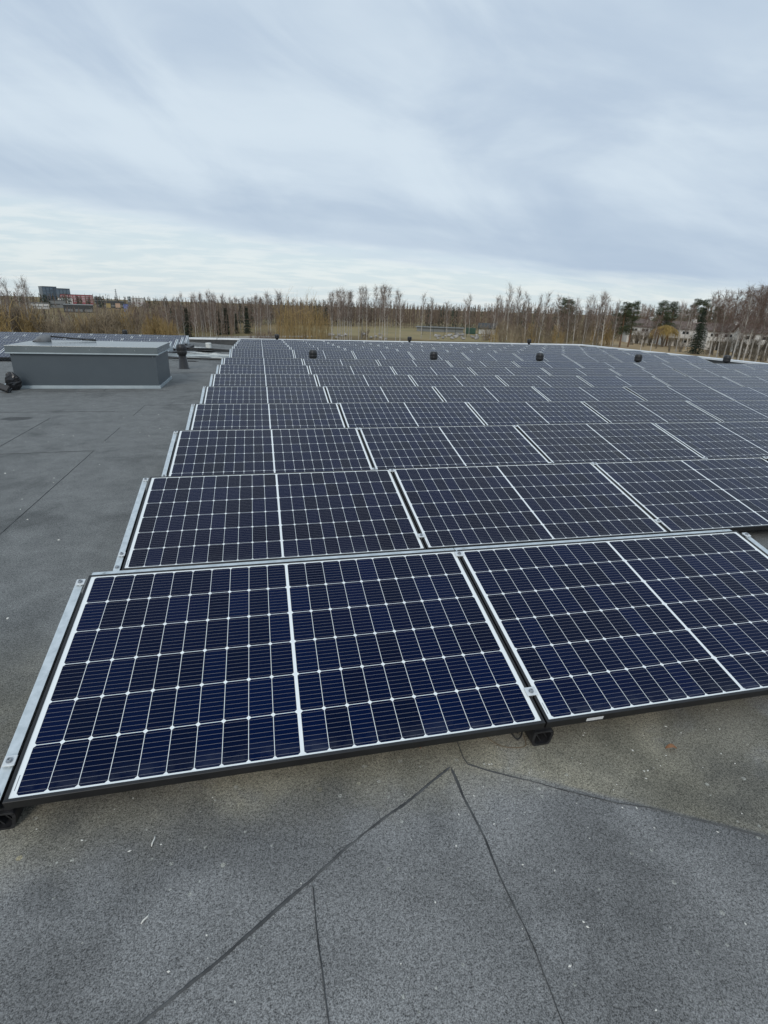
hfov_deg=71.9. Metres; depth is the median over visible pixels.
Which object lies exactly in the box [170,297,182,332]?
birch tree
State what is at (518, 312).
birch tree
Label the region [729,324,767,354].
row house
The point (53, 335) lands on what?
solar panel
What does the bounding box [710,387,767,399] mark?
solar panel
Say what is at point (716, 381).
solar panel
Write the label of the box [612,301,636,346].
pine tree
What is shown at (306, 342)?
solar panel
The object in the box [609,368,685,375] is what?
solar panel
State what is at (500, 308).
birch tree
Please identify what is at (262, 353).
solar panel
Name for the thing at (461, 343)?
solar panel
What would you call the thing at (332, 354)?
solar panel
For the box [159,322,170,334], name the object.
bare shrub
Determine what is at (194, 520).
solar panel
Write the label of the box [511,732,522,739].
cable
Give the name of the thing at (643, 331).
birch tree
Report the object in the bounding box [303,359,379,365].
solar panel
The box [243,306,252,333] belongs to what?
spruce tree
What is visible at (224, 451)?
solar panel
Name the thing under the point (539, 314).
birch tree
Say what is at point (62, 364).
roof hatch
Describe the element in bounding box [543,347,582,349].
solar panel
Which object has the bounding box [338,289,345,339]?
birch tree
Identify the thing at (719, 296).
birch tree
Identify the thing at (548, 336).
bare shrub
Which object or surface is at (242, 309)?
birch tree
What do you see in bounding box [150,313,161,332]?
bare shrub
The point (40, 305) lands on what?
white hall
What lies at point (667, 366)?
solar panel
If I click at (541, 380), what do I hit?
solar panel
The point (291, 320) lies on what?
bare shrub
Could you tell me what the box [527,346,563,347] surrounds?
solar panel
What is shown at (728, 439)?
solar panel
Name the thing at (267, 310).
birch tree
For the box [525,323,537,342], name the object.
bare shrub
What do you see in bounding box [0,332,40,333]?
solar panel
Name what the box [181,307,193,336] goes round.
spruce tree
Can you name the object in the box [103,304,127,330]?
bare shrub
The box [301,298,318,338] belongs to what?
willow pole
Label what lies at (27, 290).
birch tree
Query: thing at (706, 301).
pine tree
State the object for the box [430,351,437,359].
roof vent
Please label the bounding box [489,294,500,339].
birch tree
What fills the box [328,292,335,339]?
birch tree
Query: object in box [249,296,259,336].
birch tree
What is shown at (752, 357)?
bare shrub
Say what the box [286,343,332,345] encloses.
solar panel
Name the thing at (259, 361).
solar panel
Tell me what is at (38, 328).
bare shrub
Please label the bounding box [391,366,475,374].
solar panel
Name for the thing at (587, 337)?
bare shrub
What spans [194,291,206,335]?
birch tree
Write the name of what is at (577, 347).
solar panel
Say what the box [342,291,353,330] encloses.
birch tree
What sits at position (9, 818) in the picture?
side plate
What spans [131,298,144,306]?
white hall
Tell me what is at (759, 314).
birch tree
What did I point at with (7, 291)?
birch tree
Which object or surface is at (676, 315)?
pine tree
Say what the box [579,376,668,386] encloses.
solar panel
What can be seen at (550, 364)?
solar panel
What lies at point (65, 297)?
distant wood
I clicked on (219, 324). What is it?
spruce tree
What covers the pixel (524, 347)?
solar panel
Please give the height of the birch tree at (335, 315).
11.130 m
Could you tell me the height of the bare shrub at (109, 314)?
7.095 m
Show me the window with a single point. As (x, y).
(76, 310)
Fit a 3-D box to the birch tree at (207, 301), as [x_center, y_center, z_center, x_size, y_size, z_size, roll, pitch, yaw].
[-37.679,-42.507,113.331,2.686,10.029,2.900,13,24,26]
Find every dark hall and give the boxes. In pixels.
[62,304,92,312]
[95,300,123,307]
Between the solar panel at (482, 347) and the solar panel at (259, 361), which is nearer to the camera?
the solar panel at (259, 361)
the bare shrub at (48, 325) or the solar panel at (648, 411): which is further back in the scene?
the bare shrub at (48, 325)
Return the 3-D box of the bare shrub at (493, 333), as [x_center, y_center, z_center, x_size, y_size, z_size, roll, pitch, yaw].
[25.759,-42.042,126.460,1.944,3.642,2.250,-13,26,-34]
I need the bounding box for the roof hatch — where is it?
[4,340,171,388]
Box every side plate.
[0,579,85,830]
[113,478,148,570]
[161,431,177,476]
[168,341,172,351]
[186,404,194,429]
[200,386,205,403]
[742,532,767,554]
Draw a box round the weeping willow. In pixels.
[649,325,679,346]
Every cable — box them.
[168,357,223,359]
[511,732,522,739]
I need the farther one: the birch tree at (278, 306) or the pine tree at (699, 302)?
the pine tree at (699, 302)
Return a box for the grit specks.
[4,414,748,1010]
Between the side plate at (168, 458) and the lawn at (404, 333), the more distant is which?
the lawn at (404, 333)
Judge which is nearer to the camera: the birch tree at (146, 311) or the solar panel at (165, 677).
the solar panel at (165, 677)
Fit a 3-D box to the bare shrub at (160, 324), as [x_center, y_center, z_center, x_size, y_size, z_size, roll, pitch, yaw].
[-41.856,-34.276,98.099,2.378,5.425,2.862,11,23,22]
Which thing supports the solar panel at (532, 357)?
on the roof
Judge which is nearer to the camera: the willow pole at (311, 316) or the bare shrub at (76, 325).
the bare shrub at (76, 325)
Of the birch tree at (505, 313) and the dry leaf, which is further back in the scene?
the birch tree at (505, 313)
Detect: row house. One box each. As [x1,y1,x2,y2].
[620,317,657,343]
[655,319,701,346]
[698,321,737,350]
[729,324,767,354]
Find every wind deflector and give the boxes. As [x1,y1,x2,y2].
[92,548,453,574]
[454,529,731,550]
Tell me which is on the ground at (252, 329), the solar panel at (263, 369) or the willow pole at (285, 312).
the willow pole at (285, 312)
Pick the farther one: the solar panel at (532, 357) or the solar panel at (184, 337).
the solar panel at (184, 337)
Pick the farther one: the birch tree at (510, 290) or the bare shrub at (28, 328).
the birch tree at (510, 290)
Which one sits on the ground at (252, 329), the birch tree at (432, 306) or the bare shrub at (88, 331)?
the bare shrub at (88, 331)
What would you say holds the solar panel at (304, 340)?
on the roof
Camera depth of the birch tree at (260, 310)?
111.82 m
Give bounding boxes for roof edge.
[189,337,767,363]
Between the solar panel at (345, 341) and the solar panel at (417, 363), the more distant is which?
the solar panel at (345, 341)
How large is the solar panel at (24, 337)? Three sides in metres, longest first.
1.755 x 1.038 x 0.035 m
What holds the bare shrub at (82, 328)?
on the ground at (252, 329)
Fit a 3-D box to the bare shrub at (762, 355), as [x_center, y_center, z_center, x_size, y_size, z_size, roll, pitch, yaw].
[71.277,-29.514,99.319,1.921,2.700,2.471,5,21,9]
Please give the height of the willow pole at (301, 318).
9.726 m
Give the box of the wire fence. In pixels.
[422,324,495,337]
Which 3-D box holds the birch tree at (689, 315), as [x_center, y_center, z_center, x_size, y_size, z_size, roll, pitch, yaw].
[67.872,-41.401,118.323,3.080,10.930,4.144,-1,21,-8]
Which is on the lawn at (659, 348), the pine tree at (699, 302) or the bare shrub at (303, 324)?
the pine tree at (699, 302)
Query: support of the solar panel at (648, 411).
attached to the mounting rail
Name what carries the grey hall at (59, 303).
on the ground at (252, 329)
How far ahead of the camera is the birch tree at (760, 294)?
100.70 m
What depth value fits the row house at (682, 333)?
142.33 m
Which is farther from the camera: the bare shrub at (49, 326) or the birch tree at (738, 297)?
the birch tree at (738, 297)
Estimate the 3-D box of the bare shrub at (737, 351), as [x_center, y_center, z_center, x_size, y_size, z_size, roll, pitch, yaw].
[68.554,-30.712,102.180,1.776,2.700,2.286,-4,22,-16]
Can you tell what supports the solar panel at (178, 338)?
on the roof
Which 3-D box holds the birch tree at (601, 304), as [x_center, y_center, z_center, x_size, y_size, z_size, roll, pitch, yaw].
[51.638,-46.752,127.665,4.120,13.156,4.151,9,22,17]
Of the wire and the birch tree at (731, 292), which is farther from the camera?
the birch tree at (731, 292)
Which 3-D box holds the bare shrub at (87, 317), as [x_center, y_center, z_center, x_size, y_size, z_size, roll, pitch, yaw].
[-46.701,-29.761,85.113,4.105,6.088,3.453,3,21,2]
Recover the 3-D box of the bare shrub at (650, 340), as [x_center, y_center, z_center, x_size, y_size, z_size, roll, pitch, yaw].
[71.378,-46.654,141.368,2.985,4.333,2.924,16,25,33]
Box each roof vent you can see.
[309,350,316,358]
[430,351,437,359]
[536,353,543,360]
[634,354,642,362]
[723,355,730,363]
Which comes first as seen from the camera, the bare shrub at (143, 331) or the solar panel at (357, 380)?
the solar panel at (357, 380)
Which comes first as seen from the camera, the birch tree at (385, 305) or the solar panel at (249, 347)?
the solar panel at (249, 347)
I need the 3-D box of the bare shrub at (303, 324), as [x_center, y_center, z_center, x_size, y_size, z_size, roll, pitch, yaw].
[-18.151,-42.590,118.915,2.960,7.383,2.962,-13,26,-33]
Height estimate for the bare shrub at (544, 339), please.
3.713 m
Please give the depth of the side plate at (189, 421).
6.20 m
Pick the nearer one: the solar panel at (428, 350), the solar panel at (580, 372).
the solar panel at (580, 372)
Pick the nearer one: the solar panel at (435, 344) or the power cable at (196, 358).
the power cable at (196, 358)
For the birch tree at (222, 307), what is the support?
on the ground at (252, 329)
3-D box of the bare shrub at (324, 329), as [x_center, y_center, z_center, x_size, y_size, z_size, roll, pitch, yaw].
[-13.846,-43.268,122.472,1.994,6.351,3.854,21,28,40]
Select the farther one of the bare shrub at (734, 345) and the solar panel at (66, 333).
the bare shrub at (734, 345)
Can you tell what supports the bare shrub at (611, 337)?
on the lawn at (659, 348)
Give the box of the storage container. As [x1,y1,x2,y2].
[466,328,475,333]
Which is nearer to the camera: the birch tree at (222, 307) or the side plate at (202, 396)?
the side plate at (202, 396)
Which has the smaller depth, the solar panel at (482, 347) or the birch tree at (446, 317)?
the solar panel at (482, 347)
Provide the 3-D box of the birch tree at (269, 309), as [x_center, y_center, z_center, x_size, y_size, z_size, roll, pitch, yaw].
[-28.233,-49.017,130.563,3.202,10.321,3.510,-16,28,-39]
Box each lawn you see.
[281,325,519,342]
[577,335,765,361]
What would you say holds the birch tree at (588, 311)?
on the ground at (252, 329)
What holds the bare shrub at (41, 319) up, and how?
on the ground at (252, 329)
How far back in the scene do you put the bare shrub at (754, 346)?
104.90 m
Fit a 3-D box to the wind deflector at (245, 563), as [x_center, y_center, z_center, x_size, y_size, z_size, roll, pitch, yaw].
[-0.498,0.356,2.705,1.759,0.283,0.123,-3,22,-12]
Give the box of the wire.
[487,735,525,747]
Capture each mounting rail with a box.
[389,469,424,538]
[454,551,553,745]
[591,462,661,522]
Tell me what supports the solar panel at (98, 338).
on the roof
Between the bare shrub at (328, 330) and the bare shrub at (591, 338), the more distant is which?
the bare shrub at (591, 338)
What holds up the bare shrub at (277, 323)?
on the ground at (252, 329)
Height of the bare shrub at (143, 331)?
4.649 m
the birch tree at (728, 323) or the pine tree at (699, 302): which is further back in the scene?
the pine tree at (699, 302)
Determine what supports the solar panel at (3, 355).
on the roof
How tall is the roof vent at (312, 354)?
0.455 m
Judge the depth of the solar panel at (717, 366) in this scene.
14.59 m
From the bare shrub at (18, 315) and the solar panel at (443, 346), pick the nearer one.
the solar panel at (443, 346)
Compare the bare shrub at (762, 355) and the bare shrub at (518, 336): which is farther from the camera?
the bare shrub at (518, 336)
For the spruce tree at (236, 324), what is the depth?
133.47 m
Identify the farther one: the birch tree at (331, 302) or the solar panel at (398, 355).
the birch tree at (331, 302)
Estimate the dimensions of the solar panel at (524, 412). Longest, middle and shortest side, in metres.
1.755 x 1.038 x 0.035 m
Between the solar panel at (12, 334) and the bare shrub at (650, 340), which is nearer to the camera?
the solar panel at (12, 334)
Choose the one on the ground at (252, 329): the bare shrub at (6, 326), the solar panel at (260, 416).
the bare shrub at (6, 326)
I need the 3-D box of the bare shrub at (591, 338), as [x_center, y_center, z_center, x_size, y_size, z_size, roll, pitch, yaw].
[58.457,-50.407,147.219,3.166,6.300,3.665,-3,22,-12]
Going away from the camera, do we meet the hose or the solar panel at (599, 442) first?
the solar panel at (599, 442)
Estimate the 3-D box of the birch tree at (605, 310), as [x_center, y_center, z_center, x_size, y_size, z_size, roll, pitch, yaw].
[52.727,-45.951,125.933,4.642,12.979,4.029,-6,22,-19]
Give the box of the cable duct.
[168,344,193,354]
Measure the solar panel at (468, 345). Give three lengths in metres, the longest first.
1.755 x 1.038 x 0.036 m
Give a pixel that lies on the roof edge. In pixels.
(228, 341)
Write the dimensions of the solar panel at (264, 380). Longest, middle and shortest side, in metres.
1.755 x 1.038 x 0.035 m
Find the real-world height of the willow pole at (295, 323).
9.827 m
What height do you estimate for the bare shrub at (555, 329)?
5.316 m
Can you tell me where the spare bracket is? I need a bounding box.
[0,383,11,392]
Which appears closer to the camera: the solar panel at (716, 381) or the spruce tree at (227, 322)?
the solar panel at (716, 381)
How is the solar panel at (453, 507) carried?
on the mounting rail at (419, 535)
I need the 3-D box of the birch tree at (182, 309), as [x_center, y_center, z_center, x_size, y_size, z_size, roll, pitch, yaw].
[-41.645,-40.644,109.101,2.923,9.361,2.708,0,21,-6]
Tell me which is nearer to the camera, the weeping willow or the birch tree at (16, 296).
the birch tree at (16, 296)
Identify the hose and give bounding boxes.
[187,347,229,351]
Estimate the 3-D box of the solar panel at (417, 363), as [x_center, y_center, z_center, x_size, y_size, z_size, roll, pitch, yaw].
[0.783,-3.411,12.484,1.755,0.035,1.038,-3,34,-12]
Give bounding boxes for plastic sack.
[5,372,21,390]
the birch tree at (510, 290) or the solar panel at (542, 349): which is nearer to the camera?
the solar panel at (542, 349)
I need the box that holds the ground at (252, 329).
[1,296,767,362]
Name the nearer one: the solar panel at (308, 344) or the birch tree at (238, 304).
the solar panel at (308, 344)
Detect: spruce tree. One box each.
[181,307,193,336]
[216,311,221,334]
[222,308,230,334]
[234,315,238,333]
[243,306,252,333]
[684,308,707,354]
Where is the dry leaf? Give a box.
[665,744,676,748]
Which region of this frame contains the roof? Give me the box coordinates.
[0,342,767,1023]
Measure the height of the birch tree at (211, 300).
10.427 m
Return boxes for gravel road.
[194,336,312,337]
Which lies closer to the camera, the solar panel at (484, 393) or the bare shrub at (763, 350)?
the solar panel at (484, 393)
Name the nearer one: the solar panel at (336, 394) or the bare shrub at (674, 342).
the solar panel at (336, 394)
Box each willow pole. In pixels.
[271,292,287,336]
[279,288,291,338]
[291,299,300,338]
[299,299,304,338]
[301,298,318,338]
[308,292,320,335]
[312,300,319,339]
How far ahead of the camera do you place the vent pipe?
12.53 m
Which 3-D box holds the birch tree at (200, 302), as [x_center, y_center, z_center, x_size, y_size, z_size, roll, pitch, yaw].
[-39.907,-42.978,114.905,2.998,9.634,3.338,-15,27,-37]
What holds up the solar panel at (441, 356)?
on the roof
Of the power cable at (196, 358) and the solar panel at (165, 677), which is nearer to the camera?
the solar panel at (165, 677)
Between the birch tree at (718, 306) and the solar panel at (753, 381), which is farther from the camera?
the birch tree at (718, 306)
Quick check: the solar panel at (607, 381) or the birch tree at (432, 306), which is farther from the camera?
the birch tree at (432, 306)
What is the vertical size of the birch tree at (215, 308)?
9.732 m
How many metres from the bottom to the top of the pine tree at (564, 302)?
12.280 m
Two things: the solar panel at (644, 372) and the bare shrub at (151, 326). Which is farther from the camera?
the bare shrub at (151, 326)
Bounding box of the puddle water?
[168,347,228,361]
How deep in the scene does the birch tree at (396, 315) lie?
123.59 m
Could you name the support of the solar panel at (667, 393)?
on the mounting rail
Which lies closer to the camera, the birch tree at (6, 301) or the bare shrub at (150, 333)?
the birch tree at (6, 301)
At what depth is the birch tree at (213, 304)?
125.78 m
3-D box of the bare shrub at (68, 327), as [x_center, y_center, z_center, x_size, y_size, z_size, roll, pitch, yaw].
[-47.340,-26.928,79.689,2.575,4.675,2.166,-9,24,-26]
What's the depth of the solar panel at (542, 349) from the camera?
20.43 m
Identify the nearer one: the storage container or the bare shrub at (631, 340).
the bare shrub at (631, 340)
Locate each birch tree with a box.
[0,277,13,327]
[0,279,17,322]
[0,295,16,331]
[10,281,24,319]
[16,274,34,325]
[19,280,38,309]
[142,301,151,326]
[160,295,172,324]
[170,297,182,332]
[176,292,188,334]
[185,292,197,334]
[188,295,200,335]
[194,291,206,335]
[195,294,204,336]
[203,289,212,337]
[205,289,213,329]
[207,293,215,333]
[211,291,219,334]
[219,294,227,322]
[220,292,228,318]
[226,296,234,326]
[234,297,242,327]
[239,297,244,323]
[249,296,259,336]
[252,295,262,325]
[254,294,264,332]
[263,288,272,331]
[265,294,272,329]
[270,291,284,334]
[272,289,284,320]
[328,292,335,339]
[328,292,337,339]
[333,286,344,321]
[333,289,342,339]
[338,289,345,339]
[340,289,347,339]
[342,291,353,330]
[345,290,355,339]
[346,289,356,339]
[355,286,363,339]
[356,287,370,338]
[361,285,372,339]
[372,285,380,339]
[376,284,383,335]
[376,284,390,340]
[378,280,388,339]
[383,286,394,340]
[390,292,407,340]
[391,287,400,340]
[418,292,428,335]
[425,299,435,336]
[442,300,450,337]
[461,297,469,336]
[464,293,474,335]
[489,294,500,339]
[491,296,505,340]
[501,298,510,335]
[505,284,516,337]
[513,286,530,325]
[519,291,532,341]
[535,294,547,341]
[536,291,551,342]
[551,294,564,341]
[563,293,573,343]
[567,296,581,343]
[580,295,599,342]
[582,296,592,343]
[591,295,605,344]
[592,291,608,345]
[597,289,613,345]
[612,299,623,345]
[638,310,652,349]
[649,314,665,350]
[671,299,689,351]
[680,302,695,351]
[685,304,698,349]
[689,307,698,345]
[705,298,728,356]
[708,291,722,311]
[712,290,722,314]
[714,294,736,357]
[715,287,731,319]
[718,296,745,358]
[721,286,765,359]
[725,290,736,314]
[728,287,762,359]
[730,289,744,315]
[742,284,767,360]
[746,286,767,359]
[751,285,766,314]
[751,285,767,361]
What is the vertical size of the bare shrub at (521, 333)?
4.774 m
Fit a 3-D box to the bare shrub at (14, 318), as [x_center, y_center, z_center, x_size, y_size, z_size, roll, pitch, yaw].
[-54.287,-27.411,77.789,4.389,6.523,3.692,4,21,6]
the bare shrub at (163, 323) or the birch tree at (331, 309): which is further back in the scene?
the birch tree at (331, 309)
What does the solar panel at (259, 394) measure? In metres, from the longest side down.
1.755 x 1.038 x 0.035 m
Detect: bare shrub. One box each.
[0,301,16,331]
[3,306,21,331]
[7,300,29,331]
[13,304,43,331]
[14,299,42,330]
[18,314,43,331]
[25,308,53,332]
[30,315,54,332]
[37,315,62,332]
[41,314,63,332]
[51,322,69,332]
[58,318,76,332]
[65,314,94,333]
[66,316,79,332]
[75,314,96,333]
[80,308,98,328]
[84,310,100,333]
[90,309,120,333]
[90,313,115,333]
[93,309,122,333]
[95,300,127,332]
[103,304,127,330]
[115,305,137,333]
[116,303,146,334]
[141,317,149,334]
[143,322,152,334]
[145,312,155,334]
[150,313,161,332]
[152,315,163,334]
[159,317,170,334]
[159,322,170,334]
[170,322,178,334]
[273,307,282,338]
[275,304,282,336]
[287,306,300,338]
[293,309,303,338]
[297,306,310,337]
[312,308,321,339]
[318,305,324,339]
[318,314,327,338]
[321,314,330,336]
[324,310,334,337]
[480,324,489,340]
[487,328,495,342]
[493,326,500,342]
[495,316,506,342]
[498,322,508,341]
[505,326,515,342]
[509,325,519,342]
[511,326,520,342]
[519,325,525,342]
[522,328,533,342]
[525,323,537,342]
[533,317,548,341]
[542,332,547,343]
[545,326,555,343]
[550,325,560,343]
[559,325,568,343]
[559,332,564,343]
[563,323,576,341]
[571,326,581,340]
[576,317,588,343]
[583,318,593,342]
[583,332,590,344]
[590,321,599,341]
[592,329,603,345]
[601,321,612,344]
[605,329,617,346]
[628,329,638,344]
[634,329,641,343]
[635,325,649,344]
[647,331,654,345]
[672,335,682,348]
[678,341,686,351]
[708,335,719,353]
[715,339,727,353]
[720,335,736,354]
[731,334,744,355]
[735,348,744,359]
[737,332,752,357]
[741,334,759,357]
[749,336,766,358]
[750,347,758,361]
[754,340,765,359]
[759,351,767,361]
[761,336,767,360]
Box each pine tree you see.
[559,297,571,333]
[562,299,578,325]
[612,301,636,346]
[621,300,644,346]
[650,300,672,345]
[659,301,686,345]
[683,299,709,321]
[696,299,715,321]
[708,307,727,322]
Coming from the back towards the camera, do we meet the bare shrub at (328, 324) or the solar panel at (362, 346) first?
the bare shrub at (328, 324)
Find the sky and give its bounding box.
[0,0,767,319]
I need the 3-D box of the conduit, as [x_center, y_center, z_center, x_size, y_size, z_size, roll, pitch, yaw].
[-5.754,-4.525,15.255,2.555,0.077,0.478,-3,22,-12]
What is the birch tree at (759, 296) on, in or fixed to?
on the ground at (252, 329)
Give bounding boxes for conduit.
[168,354,223,357]
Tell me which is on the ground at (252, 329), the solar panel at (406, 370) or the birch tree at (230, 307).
the birch tree at (230, 307)
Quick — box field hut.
[478,323,495,333]
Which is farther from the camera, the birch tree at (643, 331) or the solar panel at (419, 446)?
the birch tree at (643, 331)
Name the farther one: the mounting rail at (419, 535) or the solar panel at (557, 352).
the solar panel at (557, 352)
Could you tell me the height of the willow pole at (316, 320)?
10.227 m
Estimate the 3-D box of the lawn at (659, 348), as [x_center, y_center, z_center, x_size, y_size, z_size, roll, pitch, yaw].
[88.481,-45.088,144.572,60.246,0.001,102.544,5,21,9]
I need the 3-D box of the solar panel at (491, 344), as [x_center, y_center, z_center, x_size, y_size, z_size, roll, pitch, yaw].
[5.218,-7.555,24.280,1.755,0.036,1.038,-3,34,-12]
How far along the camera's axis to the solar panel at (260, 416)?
6.35 m
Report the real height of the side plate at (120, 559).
0.336 m
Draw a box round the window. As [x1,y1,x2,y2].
[65,309,92,311]
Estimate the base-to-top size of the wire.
0.004 m
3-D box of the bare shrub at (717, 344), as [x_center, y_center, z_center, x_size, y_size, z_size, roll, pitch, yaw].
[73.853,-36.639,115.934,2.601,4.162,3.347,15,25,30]
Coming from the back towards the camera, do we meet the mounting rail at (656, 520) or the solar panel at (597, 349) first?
the solar panel at (597, 349)
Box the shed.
[416,326,464,332]
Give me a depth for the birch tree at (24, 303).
75.37 m
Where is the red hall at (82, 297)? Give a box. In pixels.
[60,294,92,304]
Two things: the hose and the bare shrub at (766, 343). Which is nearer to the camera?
the hose
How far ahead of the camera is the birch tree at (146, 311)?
99.31 m
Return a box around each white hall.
[28,302,48,308]
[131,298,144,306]
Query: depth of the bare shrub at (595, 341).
128.99 m
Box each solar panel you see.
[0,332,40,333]
[0,334,25,335]
[0,338,33,341]
[0,341,21,344]
[0,349,10,358]
[2,550,544,808]
[6,336,64,338]
[24,334,79,336]
[41,333,90,334]
[51,339,111,340]
[71,337,122,339]
[79,335,131,337]
[91,334,139,335]
[112,340,169,342]
[122,338,176,348]
[122,469,425,569]
[132,336,181,343]
[140,335,186,341]
[167,427,372,475]
[190,403,345,429]
[203,386,329,403]
[212,374,317,385]
[218,364,309,373]
[223,357,303,364]
[231,349,294,357]
[233,346,289,348]
[235,344,287,346]
[237,342,285,344]
[239,340,283,342]
[240,339,281,340]
[282,340,323,341]
[284,341,327,343]
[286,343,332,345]
[288,345,338,347]
[290,347,344,349]
[293,350,355,358]
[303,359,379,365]
[308,365,395,374]
[316,374,415,385]
[324,340,363,342]
[325,386,444,402]
[328,342,369,343]
[333,344,377,345]
[338,346,386,347]
[338,402,485,427]
[345,348,397,350]
[352,350,413,359]
[359,425,549,468]
[364,341,401,342]
[370,343,411,344]
[377,359,451,366]
[378,344,421,346]
[386,346,433,348]
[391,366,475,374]
[391,462,669,549]
[397,349,447,351]
[402,342,439,343]
[408,351,469,360]
[410,375,506,385]
[412,344,451,345]
[421,345,464,347]
[433,347,478,349]
[434,386,548,401]
[440,343,476,344]
[446,360,518,366]
[447,350,495,352]
[451,344,490,346]
[457,531,767,727]
[462,352,521,360]
[464,346,505,348]
[467,401,608,424]
[468,367,550,375]
[476,343,511,344]
[478,348,522,350]
[489,345,526,346]
[494,350,541,352]
[497,375,592,386]
[504,347,544,348]
[512,344,545,345]
[512,361,582,367]
[513,353,573,361]
[515,422,703,462]
[521,349,562,350]
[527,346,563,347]
[534,387,644,400]
[540,351,585,353]
[542,368,620,375]
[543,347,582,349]
[546,345,579,346]
[562,346,597,347]
[562,349,603,351]
[563,354,620,361]
[576,362,643,368]
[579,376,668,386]
[581,348,617,349]
[584,400,721,422]
[585,352,629,354]
[596,457,767,532]
[602,350,643,352]
[609,354,667,362]
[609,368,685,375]
[625,386,733,400]
[626,352,669,354]
[633,362,699,368]
[654,376,743,386]
[655,355,711,362]
[655,421,767,458]
[674,369,749,376]
[689,400,767,421]
[690,363,752,368]
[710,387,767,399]
[723,376,767,386]
[734,369,767,376]
[744,364,767,368]
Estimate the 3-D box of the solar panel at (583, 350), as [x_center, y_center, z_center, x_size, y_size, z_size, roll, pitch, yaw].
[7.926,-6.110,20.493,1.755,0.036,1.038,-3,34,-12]
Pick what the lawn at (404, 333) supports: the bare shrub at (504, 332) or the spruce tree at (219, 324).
the bare shrub at (504, 332)
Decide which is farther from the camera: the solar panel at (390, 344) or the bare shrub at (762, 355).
the bare shrub at (762, 355)
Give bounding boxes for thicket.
[1,301,238,337]
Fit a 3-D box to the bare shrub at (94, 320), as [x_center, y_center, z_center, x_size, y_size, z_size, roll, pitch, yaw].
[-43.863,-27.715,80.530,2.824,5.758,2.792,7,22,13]
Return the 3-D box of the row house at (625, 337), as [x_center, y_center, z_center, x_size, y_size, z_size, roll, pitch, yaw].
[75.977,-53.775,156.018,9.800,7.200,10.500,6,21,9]
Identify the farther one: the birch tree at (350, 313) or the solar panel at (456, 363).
the birch tree at (350, 313)
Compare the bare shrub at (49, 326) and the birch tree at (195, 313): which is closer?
the bare shrub at (49, 326)
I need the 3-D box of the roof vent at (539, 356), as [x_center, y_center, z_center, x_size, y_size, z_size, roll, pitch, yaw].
[4.449,-4.323,15.158,0.214,0.455,0.214,-3,22,-12]
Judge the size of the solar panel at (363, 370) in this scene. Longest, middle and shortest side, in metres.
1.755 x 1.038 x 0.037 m
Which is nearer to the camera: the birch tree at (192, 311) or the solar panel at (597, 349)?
the solar panel at (597, 349)
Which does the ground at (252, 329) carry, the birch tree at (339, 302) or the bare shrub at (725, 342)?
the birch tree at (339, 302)
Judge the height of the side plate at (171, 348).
0.336 m
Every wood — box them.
[0,291,752,321]
[124,297,767,339]
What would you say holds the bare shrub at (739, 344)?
on the lawn at (659, 348)
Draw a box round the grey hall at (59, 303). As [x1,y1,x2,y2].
[49,300,65,307]
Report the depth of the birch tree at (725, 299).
221.63 m
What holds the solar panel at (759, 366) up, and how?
on the roof
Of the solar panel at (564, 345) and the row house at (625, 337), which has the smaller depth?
the solar panel at (564, 345)
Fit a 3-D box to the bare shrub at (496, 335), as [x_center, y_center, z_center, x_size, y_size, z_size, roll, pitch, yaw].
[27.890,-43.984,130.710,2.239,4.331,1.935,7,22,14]
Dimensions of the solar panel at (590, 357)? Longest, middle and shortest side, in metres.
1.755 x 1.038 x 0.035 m
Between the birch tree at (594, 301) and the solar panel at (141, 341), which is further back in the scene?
the birch tree at (594, 301)
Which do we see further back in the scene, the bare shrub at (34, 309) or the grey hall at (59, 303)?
the grey hall at (59, 303)
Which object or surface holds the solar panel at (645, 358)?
on the roof
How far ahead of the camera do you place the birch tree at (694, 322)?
134.93 m
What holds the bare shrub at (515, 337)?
on the ground at (252, 329)
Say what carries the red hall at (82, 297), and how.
on the ground at (252, 329)
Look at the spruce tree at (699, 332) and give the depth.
113.56 m
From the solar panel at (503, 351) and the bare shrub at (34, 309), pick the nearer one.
the solar panel at (503, 351)
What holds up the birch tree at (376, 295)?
on the ground at (252, 329)
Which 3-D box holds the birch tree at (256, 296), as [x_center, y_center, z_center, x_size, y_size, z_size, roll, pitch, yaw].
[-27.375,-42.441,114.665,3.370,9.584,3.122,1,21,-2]
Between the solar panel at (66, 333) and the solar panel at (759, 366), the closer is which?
the solar panel at (759, 366)
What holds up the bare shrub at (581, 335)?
on the ground at (252, 329)
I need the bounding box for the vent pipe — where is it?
[176,344,189,368]
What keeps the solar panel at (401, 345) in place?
on the roof
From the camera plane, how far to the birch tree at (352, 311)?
118.48 m

